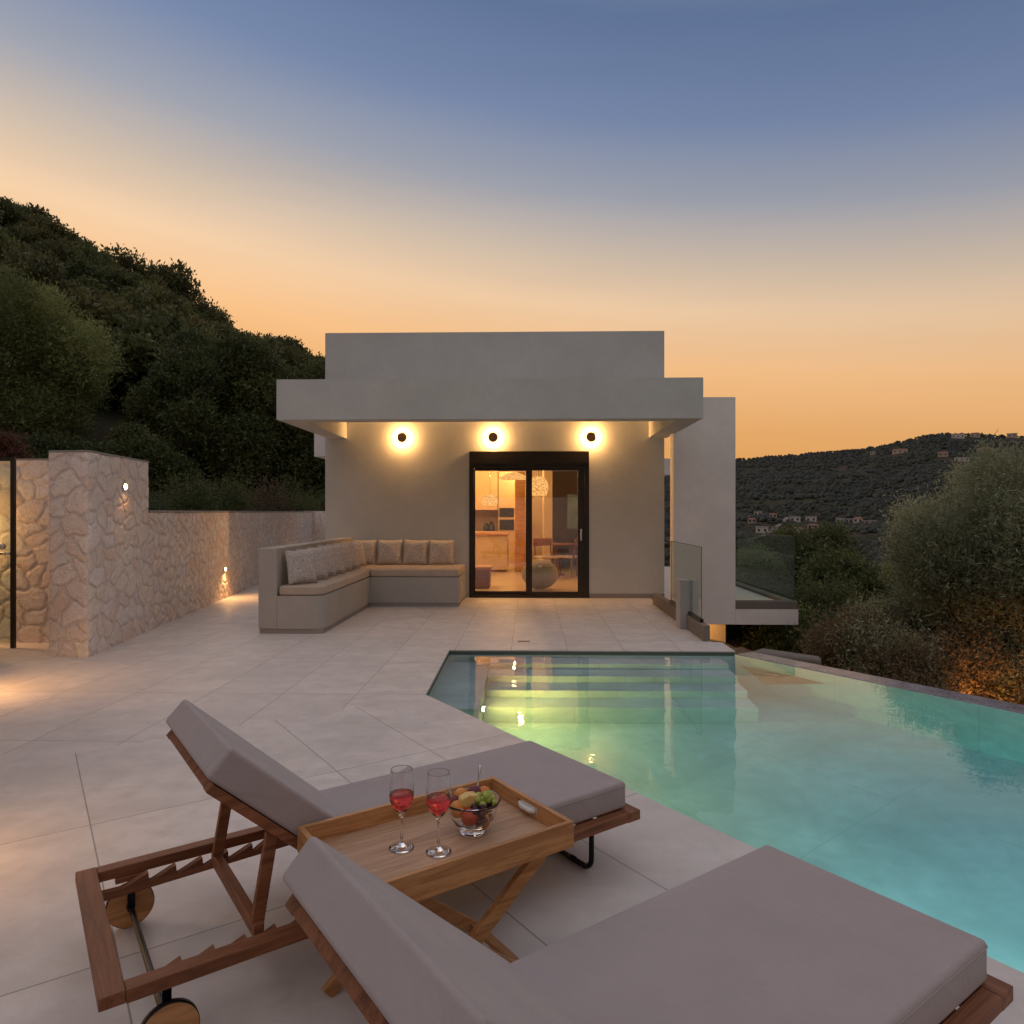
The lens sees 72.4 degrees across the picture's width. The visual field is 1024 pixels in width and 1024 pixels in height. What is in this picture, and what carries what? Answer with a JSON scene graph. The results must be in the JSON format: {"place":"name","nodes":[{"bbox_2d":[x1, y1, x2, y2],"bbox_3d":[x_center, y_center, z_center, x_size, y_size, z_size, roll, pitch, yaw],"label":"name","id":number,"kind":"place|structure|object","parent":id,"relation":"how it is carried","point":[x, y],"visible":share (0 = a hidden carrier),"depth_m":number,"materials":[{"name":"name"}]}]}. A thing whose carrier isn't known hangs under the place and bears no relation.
{"place":"outdoors","nodes":[
{"label":"outdoors","id":0,"kind":"place"},
{"bbox_2d":[48,450,148,656],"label":"stone pier","id":1,"kind":"structure","parent":0,"point":[98,561],"depth_m":7.24,"materials":[{"name":"beige stone"}]},
{"bbox_2d":[0,584,734,764],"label":"terrace","id":2,"kind":"structure","parent":0,"point":[225,662],"depth_m":6.88,"materials":[{"name":"tile"}]},
{"bbox_2d":[0,457,15,647],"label":"glass door","id":3,"kind":"structure","parent":2,"relation":"on","point":[12,552],"depth_m":7.54,"materials":[{"name":"brown metal"}]},
{"bbox_2d":[0,459,48,642],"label":"stone wall","id":4,"kind":"structure","parent":2,"relation":"on","point":[32,550],"depth_m":7.87,"materials":[{"name":"stone"}]},
{"bbox_2d":[148,510,312,630],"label":"stone wall","id":5,"kind":"structure","parent":2,"relation":"on","point":[192,555],"depth_m":10.90,"materials":[{"name":"stone"}]},
{"bbox_2d":[312,511,324,540],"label":"stone wall","id":6,"kind":"structure","parent":2,"relation":"on","point":[318,517],"depth_m":21.35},
{"bbox_2d":[258,538,465,633],"bbox_3d":[-1.920,0.955,10.236,2.195,1.030,3.627,0,0,1],"label":"corner bench","id":7,"kind":"object","parent":2,"relation":"on","point":[278,613],"visible":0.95,"depth_m":8.96,"materials":[{"name":"beige concrete"}]},
{"bbox_2d":[279,564,382,595],"bbox_3d":[-2.508,0.954,10.238,0.540,0.118,3.560,0,0,1],"label":"seat pad","id":8,"kind":"object","parent":7,"relation":"on","point":[326,586],"visible":0.71,"depth_m":8.89,"materials":[{"name":"beige fabric"}]},
{"bbox_2d":[284,550,317,584],"bbox_3d":[-2.629,0.683,8.730,0.151,0.430,0.430,-17,-12,35],"label":"pillow","id":9,"kind":"object","parent":8,"relation":"on","point":[300,565],"visible":1,"depth_m":8.65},
{"bbox_2d":[295,547,328,578],"bbox_3d":[-2.615,0.683,9.160,0.149,0.440,0.440,-18,-9,37],"label":"pillow","id":10,"kind":"object","parent":8,"relation":"on","point":[320,565],"visible":0.48,"depth_m":9.19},
{"bbox_2d":[306,546,336,575],"bbox_3d":[-2.606,0.683,9.590,0.147,0.430,0.430,-18,-10,37],"label":"pillow","id":11,"kind":"object","parent":8,"relation":"on","point":[330,561],"visible":0.36,"depth_m":9.62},
{"bbox_2d":[317,544,344,573],"bbox_3d":[-2.588,0.683,10.020,0.151,0.440,0.440,-17,-11,33],"label":"pillow","id":12,"kind":"object","parent":8,"relation":"on","point":[338,558],"visible":0.43,"depth_m":10.05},
{"bbox_2d":[326,543,352,570],"bbox_3d":[-2.577,0.683,10.450,0.151,0.430,0.430,-17,-12,36],"label":"pillow","id":13,"kind":"object","parent":8,"relation":"on","point":[345,549],"visible":0.41,"depth_m":10.48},
{"bbox_2d":[332,541,359,567],"bbox_3d":[-2.572,0.683,10.880,0.152,0.440,0.440,-18,-9,40],"label":"pillow","id":14,"kind":"object","parent":8,"relation":"on","point":[354,555],"visible":0.37,"depth_m":10.91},
{"bbox_2d":[352,540,376,564],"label":"pillow","id":15,"kind":"object","parent":8,"relation":"on","point":[369,546],"visible":0.44,"depth_m":11.82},
{"bbox_2d":[370,564,464,576],"bbox_3d":[-1.508,0.954,11.438,1.384,0.118,1.110,0,0,1],"label":"seat pad","id":16,"kind":"object","parent":7,"relation":"on","point":[419,570],"visible":0.98,"depth_m":10.90,"materials":[{"name":"beige fabric"}]},
{"bbox_2d":[377,540,401,564],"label":"pillow","id":17,"kind":"object","parent":16,"relation":"on","point":[389,551],"visible":1,"depth_m":11.80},
{"bbox_2d":[402,539,428,564],"bbox_3d":[-1.633,0.680,11.846,0.430,0.430,0.151,2,-12,5],"label":"pillow","id":18,"kind":"object","parent":16,"relation":"on","point":[415,551],"visible":1,"depth_m":11.79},
{"bbox_2d":[428,540,453,564],"bbox_3d":[-1.194,0.680,11.835,0.430,0.430,0.151,1,-12,-1],"label":"pillow","id":19,"kind":"object","parent":16,"relation":"on","point":[441,552],"visible":1,"depth_m":11.78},
{"bbox_2d":[427,651,734,694],"bbox_3d":[0.820,1.526,6.516,3.022,0.088,1.829,0,0,1],"label":"pool edge","id":20,"kind":"object","parent":2,"relation":"attached to","point":[565,652],"visible":0.37,"depth_m":7.42,"materials":[{"name":"stone"}]},
{"bbox_2d":[653,593,709,640],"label":"edge kerb","id":21,"kind":"structure","parent":2,"relation":"on","point":[698,629],"depth_m":8.68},
{"bbox_2d":[669,541,703,622],"bbox_3d":[2.238,0.848,9.066,0.040,0.882,1.800,0,0,1],"label":"glass screen","id":22,"kind":"object","parent":21,"relation":"on","point":[695,616],"visible":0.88,"depth_m":8.29,"materials":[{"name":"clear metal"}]},
{"bbox_2d":[676,578,692,628],"bbox_3d":[2.198,1.163,8.927,0.165,0.610,0.240,0,0,1],"label":"wall stub","id":23,"kind":"object","parent":2,"relation":"on","point":[684,596],"depth_m":8.81,"materials":[{"name":"paint"}]},
{"bbox_2d":[475,565,491,587],"bbox_3d":[-0.599,1.254,13.620,0.403,0.408,0.600,0,0,1],"label":"armchair","id":24,"kind":"object","parent":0,"point":[482,576],"visible":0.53,"depth_m":13.36,"materials":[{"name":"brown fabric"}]},
{"bbox_2d":[475,532,509,571],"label":"kitchen island","id":25,"kind":"structure","parent":0,"point":[492,548],"depth_m":17.02,"materials":[{"name":"brown wood"}]},
{"bbox_2d":[0,694,1023,1023],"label":"pool deck","id":26,"kind":"structure","parent":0,"point":[64,818],"depth_m":2.88,"materials":[{"name":"tile"}]},
{"bbox_2d":[75,700,639,1023],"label":"sun lounger","id":27,"kind":"object","parent":26,"relation":"on","point":[277,803],"visible":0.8,"depth_m":2.36,"materials":[{"name":"fabric"}]},
{"bbox_2d":[297,776,573,997],"bbox_3d":[-0.229,1.212,2.133,0.710,0.524,0.450,0,0,-35],"label":"tray table","id":28,"kind":"object","parent":26,"relation":"on","point":[518,832],"visible":0.48,"depth_m":2.12,"materials":[{"name":"brown wood"}]},
{"bbox_2d":[389,765,413,852],"bbox_3d":[-0.330,0.886,2.094,0.075,0.236,0.075,0,0,1],"label":"wine glass","id":29,"kind":"object","parent":28,"relation":"on","point":[401,789],"visible":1,"depth_m":2.07,"materials":[{"name":"clear"}]},
{"bbox_2d":[426,768,450,857],"bbox_3d":[-0.217,0.886,2.068,0.075,0.236,0.075,0,0,1],"label":"wine glass","id":30,"kind":"object","parent":28,"relation":"on","point":[438,793],"visible":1,"depth_m":2.04,"materials":[{"name":"clear"}]},
{"bbox_2d":[448,787,500,836],"bbox_3d":[-0.124,0.953,2.204,0.180,0.104,0.180,0,0,1],"label":"fruit bowl","id":31,"kind":"object","parent":28,"relation":"on","point":[472,823],"visible":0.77,"depth_m":2.14,"materials":[{"name":"clear glass"}]},
{"bbox_2d":[458,791,478,807],"bbox_3d":[-0.134,0.908,2.202,0.074,0.050,0.040,0,0,-24],"label":"melon chunk","id":32,"kind":"object","parent":31,"relation":"in","point":[466,799],"visible":0.6,"depth_m":2.18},
{"bbox_2d":[474,790,496,805],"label":"green grapes","id":33,"kind":"object","parent":31,"relation":"in","point":[485,797],"visible":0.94,"depth_m":2.19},
{"bbox_2d":[283,836,1012,1023],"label":"sun lounger","id":34,"kind":"object","parent":26,"relation":"on","point":[766,934],"visible":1,"depth_m":1.68,"materials":[{"name":"grey fabric"}]},
{"bbox_2d":[0,393,1023,565],"bbox_3d":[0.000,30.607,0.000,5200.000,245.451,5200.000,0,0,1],"label":"ground","id":35,"kind":"structure","parent":0,"point":[110,418],"depth_m":523.48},
{"bbox_2d":[0,196,17,228],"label":"hillside tree","id":36,"kind":"object","parent":35,"relation":"on","point":[7,205],"visible":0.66,"depth_m":68.70,"materials":[{"name":"green plant"}]},
{"bbox_2d":[0,225,33,264],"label":"hillside tree","id":37,"kind":"object","parent":35,"relation":"on","point":[6,243],"visible":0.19,"depth_m":43.75,"materials":[{"name":"green plant"}]},
{"bbox_2d":[0,428,36,458],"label":"red shrub","id":38,"kind":"object","parent":35,"relation":"on","point":[8,448],"visible":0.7,"depth_m":12.83,"materials":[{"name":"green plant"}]},
{"bbox_2d":[2,227,42,246],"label":"hillside tree","id":39,"kind":"object","parent":35,"relation":"on","point":[26,237],"visible":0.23,"depth_m":62.89,"materials":[{"name":"green plant"}]},
{"bbox_2d":[2,208,43,230],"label":"hillside tree","id":40,"kind":"object","parent":35,"relation":"on","point":[13,221],"visible":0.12,"depth_m":69.51,"materials":[{"name":"green plant"}]},
{"bbox_2d":[0,241,70,294],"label":"hillside tree","id":41,"kind":"object","parent":35,"relation":"on","point":[50,269],"visible":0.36,"depth_m":38.76,"materials":[{"name":"green plant"}]},
{"bbox_2d":[17,202,54,217],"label":"hillside tree","id":42,"kind":"object","parent":35,"relation":"on","point":[33,209],"visible":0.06,"depth_m":76.06,"materials":[{"name":"green plant"}]},
{"bbox_2d":[8,213,74,243],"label":"hillside tree","id":43,"kind":"object","parent":35,"relation":"on","point":[48,223],"visible":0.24,"depth_m":67.05,"materials":[{"name":"green plant"}]},
{"bbox_2d":[22,223,68,244],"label":"hillside tree","id":44,"kind":"object","parent":35,"relation":"on","point":[44,234],"visible":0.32,"depth_m":64.49,"materials":[{"name":"green plant"}]},
{"bbox_2d":[25,239,77,264],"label":"hillside tree","id":45,"kind":"object","parent":35,"relation":"on","point":[62,252],"visible":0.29,"depth_m":53.93,"materials":[{"name":"green plant"}]},
{"bbox_2d":[0,257,132,444],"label":"olive tree","id":46,"kind":"object","parent":35,"relation":"on","point":[50,367],"visible":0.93,"depth_m":23.37,"materials":[{"name":"green plant"}]},
{"bbox_2d":[56,278,93,304],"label":"hillside tree","id":47,"kind":"object","parent":35,"relation":"on","point":[74,285],"visible":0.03,"depth_m":40.66,"materials":[{"name":"green plant"}]},
{"bbox_2d":[55,223,97,253],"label":"hillside tree","id":48,"kind":"object","parent":35,"relation":"on","point":[73,236],"visible":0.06,"depth_m":68.62,"materials":[{"name":"green plant"}]},
{"bbox_2d":[39,283,137,331],"bbox_3d":[-22.027,-8.986,35.851,5.502,4.878,3.827,0,0,-5],"label":"hillside tree","id":49,"kind":"object","parent":35,"relation":"on","point":[96,310],"visible":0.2,"depth_m":35.50,"materials":[{"name":"green plant"}]},
{"bbox_2d":[6,426,173,490],"bbox_3d":[-13.615,-1.068,20.898,5.781,3.131,4.319,0,0,1],"label":"oak shrub","id":50,"kind":"object","parent":35,"relation":"on","point":[37,441],"visible":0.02,"depth_m":20.98,"materials":[{"name":"green plant"}]},
{"bbox_2d":[69,249,114,271],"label":"hillside tree","id":51,"kind":"object","parent":35,"relation":"on","point":[98,263],"visible":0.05,"depth_m":57.98,"materials":[{"name":"green plant"}]},
{"bbox_2d":[69,245,117,269],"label":"hillside tree","id":52,"kind":"object","parent":35,"relation":"on","point":[93,252],"visible":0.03,"depth_m":60.60,"materials":[{"name":"green plant"}]},
{"bbox_2d":[59,257,144,300],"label":"hillside tree","id":53,"kind":"object","parent":35,"relation":"on","point":[108,278],"visible":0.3,"depth_m":50.35,"materials":[{"name":"green plant"}]},
{"bbox_2d":[113,253,134,274],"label":"hillside tree","id":54,"kind":"object","parent":35,"relation":"on","point":[121,262],"visible":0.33,"depth_m":78.89,"materials":[{"name":"green plant"}]},
{"bbox_2d":[90,329,169,415],"bbox_3d":[-16.606,-5.556,29.920,4.091,4.387,4.174,0,0,10],"label":"hillside tree","id":55,"kind":"object","parent":35,"relation":"on","point":[132,350],"visible":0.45,"depth_m":29.07,"materials":[{"name":"green plant"}]},
{"bbox_2d":[101,242,159,277],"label":"hillside tree","id":56,"kind":"object","parent":35,"relation":"on","point":[139,266],"visible":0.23,"depth_m":80.35,"materials":[{"name":"green plant"}]},
{"bbox_2d":[101,280,173,319],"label":"hillside tree","id":57,"kind":"object","parent":35,"relation":"on","point":[125,293],"visible":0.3,"depth_m":46.98,"materials":[{"name":"green plant"}]},
{"bbox_2d":[113,312,184,354],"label":"hillside tree","id":58,"kind":"object","parent":35,"relation":"on","point":[139,326],"visible":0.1,"depth_m":32.38,"materials":[{"name":"green plant"}]},
{"bbox_2d":[115,304,191,335],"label":"hillside tree","id":59,"kind":"object","parent":35,"relation":"on","point":[177,320],"visible":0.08,"depth_m":34.40,"materials":[{"name":"green plant"}]},
{"bbox_2d":[101,419,206,491],"bbox_3d":[-11.748,-1.473,22.336,3.538,2.982,2.996,0,0,1],"label":"oak shrub","id":60,"kind":"object","parent":35,"relation":"on","point":[162,458],"visible":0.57,"depth_m":21.76,"materials":[{"name":"green plant"}]},
{"bbox_2d":[112,326,216,392],"bbox_3d":[-14.623,-5.511,30.692,3.934,5.407,5.061,0,0,35],"label":"hillside tree","id":61,"kind":"object","parent":35,"relation":"on","point":[145,369],"visible":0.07,"depth_m":29.26,"materials":[{"name":"green plant"}]},
{"bbox_2d":[138,281,192,312],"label":"hillside tree","id":62,"kind":"object","parent":35,"relation":"on","point":[171,297],"visible":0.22,"depth_m":65.25,"materials":[{"name":"green plant"}]},
{"bbox_2d":[142,258,204,304],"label":"hillside tree","id":63,"kind":"object","parent":35,"relation":"on","point":[179,281],"visible":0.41,"depth_m":81.56,"materials":[{"name":"green plant"}]},
{"bbox_2d":[148,466,213,510],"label":"undergrowth shrub","id":64,"kind":"object","parent":35,"relation":"on","point":[165,499],"visible":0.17,"depth_m":19.35,"materials":[{"name":"green plant"}]},
{"bbox_2d":[160,464,235,510],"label":"undergrowth shrub","id":65,"kind":"object","parent":35,"relation":"on","point":[197,494],"visible":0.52,"depth_m":18.55,"materials":[{"name":"green plant"}]},
{"bbox_2d":[181,313,214,334],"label":"hillside tree","id":66,"kind":"object","parent":35,"relation":"on","point":[194,322],"visible":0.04,"depth_m":55.66,"materials":[{"name":"green plant"}]},
{"bbox_2d":[188,292,228,321],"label":"hillside tree","id":67,"kind":"object","parent":35,"relation":"on","point":[204,304],"visible":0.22,"depth_m":81.22,"materials":[{"name":"green plant"}]},
{"bbox_2d":[116,323,301,490],"bbox_3d":[-11.422,-3.432,26.396,7.087,7.393,5.982,0,0,30],"label":"oak tree","id":68,"kind":"object","parent":35,"relation":"on","point":[187,407],"visible":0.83,"depth_m":25.10,"materials":[{"name":"green plant"}]},
{"bbox_2d":[203,307,234,328],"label":"hillside tree","id":69,"kind":"object","parent":35,"relation":"on","point":[219,318],"visible":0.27,"depth_m":78.02,"materials":[{"name":"green plant"}]},
{"bbox_2d":[207,320,239,339],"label":"hillside tree","id":70,"kind":"object","parent":35,"relation":"on","point":[220,327],"visible":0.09,"depth_m":63.64,"materials":[{"name":"green plant"}]},
{"bbox_2d":[201,461,264,510],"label":"undergrowth shrub","id":71,"kind":"object","parent":35,"relation":"on","point":[237,502],"visible":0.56,"depth_m":20.04,"materials":[{"name":"green plant"}]},
{"bbox_2d":[231,472,304,510],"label":"undergrowth shrub","id":72,"kind":"object","parent":35,"relation":"on","point":[278,500],"visible":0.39,"depth_m":21.05,"materials":[{"name":"green plant"}]},
{"bbox_2d":[224,351,324,496],"bbox_3d":[-8.482,-3.006,27.413,5.323,6.493,4.494,0,0,-23],"label":"oak tree","id":73,"kind":"object","parent":35,"relation":"on","point":[295,453],"visible":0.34,"depth_m":26.04,"materials":[{"name":"green plant"}]},
{"bbox_2d":[255,338,310,372],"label":"hillside tree","id":74,"kind":"object","parent":35,"relation":"on","point":[288,356],"visible":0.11,"depth_m":45.22,"materials":[{"name":"green plant"}]},
{"bbox_2d":[272,468,321,510],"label":"undergrowth shrub","id":75,"kind":"object","parent":35,"relation":"on","point":[301,502],"visible":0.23,"depth_m":22.19,"materials":[{"name":"green plant"}]},
{"bbox_2d":[287,483,324,510],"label":"undergrowth shrub","id":76,"kind":"object","parent":35,"relation":"on","point":[322,501],"visible":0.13,"depth_m":24.21,"materials":[{"name":"green plant"}]},
{"bbox_2d":[277,331,702,599],"bbox_3d":[-0.925,0.690,15.279,7.305,7.560,11.500,0,0,1],"label":"villa","id":77,"kind":"object","parent":35,"relation":"on","point":[544,404],"visible":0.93,"depth_m":11.98,"materials":[{"name":"paint"}]},
{"bbox_2d":[475,471,514,563],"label":"kitchen cabinets","id":78,"kind":"object","parent":77,"relation":"on","point":[490,482],"visible":0.27,"depth_m":19.56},
{"bbox_2d":[515,472,524,571],"bbox_3d":[0.197,0.239,17.176,0.245,2.438,0.150,0,0,1],"label":"wood partition","id":79,"kind":"object","parent":77,"relation":"on","point":[519,525],"visible":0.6,"depth_m":17.10,"materials":[{"name":"brown wood"}]},
{"bbox_2d":[522,559,557,588],"bbox_3d":[0.526,1.170,13.191,0.690,0.570,0.600,0,0,1],"label":"pouf","id":80,"kind":"object","parent":77,"relation":"on","point":[544,574],"visible":0.88,"depth_m":12.97,"materials":[{"name":"fabric"}]},
{"bbox_2d":[532,471,548,495],"bbox_3d":[0.542,-0.811,14.591,0.440,0.938,0.440,0,0,1],"label":"pendant lamp","id":81,"kind":"object","parent":77,"relation":"hanging from","point":[540,486],"visible":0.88,"depth_m":14.42,"materials":[{"name":"metal"}]},
{"bbox_2d":[533,538,559,578],"bbox_3d":[0.761,1.025,15.525,0.440,0.871,0.524,0,0,-19],"label":"dining chair","id":82,"kind":"object","parent":77,"relation":"on","point":[542,541],"visible":0.86,"depth_m":15.68,"materials":[{"name":"wood"}]},
{"bbox_2d":[555,538,577,577],"bbox_3d":[1.256,1.025,15.759,0.524,0.871,0.440,0,0,21],"label":"dining chair","id":83,"kind":"object","parent":77,"relation":"on","point":[573,556],"visible":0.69,"depth_m":15.59,"materials":[{"name":"wood"}]},
{"bbox_2d":[567,494,577,528],"bbox_3d":[1.868,-0.005,16.973,1.048,0.850,0.090,0,0,1],"label":"wall picture","id":84,"kind":"object","parent":77,"relation":"attached to","point":[572,511],"depth_m":16.94,"materials":[{"name":"beige fabric"}]},
{"bbox_2d":[664,397,797,642],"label":"balcony wing","id":85,"kind":"structure","parent":35,"relation":"on","point":[699,466],"depth_m":11.20,"materials":[{"name":"paint"}]},
{"bbox_2d":[735,537,798,595],"bbox_3d":[7.132,4.141,19.128,3.574,7.067,3.651,0,0,1],"label":"oak tree","id":86,"kind":"object","parent":35,"relation":"on","point":[743,573],"visible":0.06,"depth_m":17.95,"materials":[{"name":"green plant"}]},
{"bbox_2d":[752,514,862,572],"bbox_3d":[8.728,3.867,21.400,3.334,7.631,3.354,0,0,1],"label":"oak tree","id":87,"kind":"object","parent":35,"relation":"on","point":[780,544],"visible":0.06,"depth_m":20.72,"materials":[{"name":"green plant"}]},
{"bbox_2d":[777,528,900,604],"bbox_3d":[7.721,3.532,16.768,3.881,6.282,3.660,0,0,-35],"label":"oak tree","id":88,"kind":"object","parent":35,"relation":"on","point":[826,558],"visible":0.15,"depth_m":15.78,"materials":[{"name":"green plant"}]},
{"bbox_2d":[664,432,1023,627],"bbox_3d":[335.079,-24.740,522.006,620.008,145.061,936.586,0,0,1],"label":"woodland","id":89,"kind":"object","parent":35,"relation":"on","point":[755,487],"visible":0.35,"depth_m":648.62,"materials":[{"name":"green plant"}]},
{"bbox_2d":[863,430,1023,701],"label":"olive tree","id":90,"kind":"object","parent":35,"relation":"on","point":[960,558],"visible":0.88,"depth_m":9.63,"materials":[{"name":"green plant"}]},
{"bbox_2d":[0,0,1023,459],"label":"sky","id":91,"kind":"structure","parent":0,"point":[816,206],"materials":[{"name":"blue"}]},
{"bbox_2d":[710,634,755,653],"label":"earth bank","id":92,"kind":"structure","parent":0,"point":[738,649],"depth_m":11.42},
{"bbox_2d":[726,598,835,648],"bbox_3d":[4.731,2.515,12.649,2.437,2.114,1.842,0,0,1],"label":"garden shrub","id":93,"kind":"object","parent":92,"relation":"on","point":[735,632],"visible":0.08,"depth_m":12.51,"materials":[{"name":"green plant"}]},
{"bbox_2d":[753,648,820,664],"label":"concrete kerb","id":94,"kind":"structure","parent":92,"relation":"on","point":[812,659],"depth_m":7.48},
{"bbox_2d":[736,593,846,653],"bbox_3d":[5.168,2.505,11.994,2.788,2.164,2.142,0,0,1],"label":"garden shrub","id":95,"kind":"object","parent":92,"relation":"on","point":[779,637],"visible":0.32,"depth_m":11.67,"materials":[{"name":"green plant"}]},
{"bbox_2d":[727,572,868,633],"bbox_3d":[5.702,2.411,14.298,3.258,2.377,2.062,0,0,24],"label":"garden shrub","id":96,"kind":"object","parent":92,"relation":"on","point":[783,592],"visible":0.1,"depth_m":14.16,"materials":[{"name":"green plant"}]},
{"bbox_2d":[788,582,869,617],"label":"garden shrub","id":97,"kind":"object","parent":92,"relation":"on","point":[836,597],"visible":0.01,"depth_m":14.02,"materials":[{"name":"green plant"}]},
{"bbox_2d":[788,591,928,672],"bbox_3d":[5.113,2.276,10.425,2.053,2.167,1.908,0,0,1],"label":"garden shrub","id":98,"kind":"object","parent":92,"relation":"on","point":[819,647],"visible":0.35,"depth_m":10.10,"materials":[{"name":"green plant"}]},
{"bbox_2d":[835,589,933,639],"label":"olive shrub","id":99,"kind":"object","parent":92,"relation":"on","point":[872,599],"visible":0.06,"depth_m":11.35,"materials":[{"name":"green plant"}]},
{"bbox_2d":[825,602,975,692],"bbox_3d":[5.387,2.333,9.604,2.268,2.117,1.872,0,0,21],"label":"garden shrub","id":100,"kind":"object","parent":92,"relation":"on","point":[855,632],"visible":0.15,"depth_m":9.62,"materials":[{"name":"green plant"}]},
{"bbox_2d":[837,625,1013,700],"bbox_3d":[5.457,2.353,9.105,2.159,1.802,1.824,0,0,1],"label":"garden shrub","id":101,"kind":"object","parent":92,"relation":"on","point":[927,671],"visible":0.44,"depth_m":8.94,"materials":[{"name":"green plant"}]},
{"bbox_2d":[903,613,1023,704],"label":"garden shrub","id":102,"kind":"object","parent":92,"relation":"on","point":[963,640],"visible":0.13,"depth_m":9.22,"materials":[{"name":"green plant"}]},
{"bbox_2d":[956,630,1023,704],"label":"garden shrub","id":103,"kind":"object","parent":92,"relation":"on","point":[1019,685],"visible":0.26,"depth_m":9.12,"materials":[{"name":"green plant"}]},
{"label":"pool basin","id":104,"kind":"structure","parent":0,"visible":0},
{"bbox_2d":[428,653,1023,972],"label":"pool water","id":105,"kind":"structure","parent":104,"relation":"in","point":[912,799],"depth_m":4.31,"materials":[{"name":"teal liquid"}]},
{"bbox_2d":[736,652,1023,713],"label":"pool rim","id":106,"kind":"object","parent":104,"relation":"attached to","point":[994,703],"visible":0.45,"depth_m":6.13,"materials":[{"name":"stone"}]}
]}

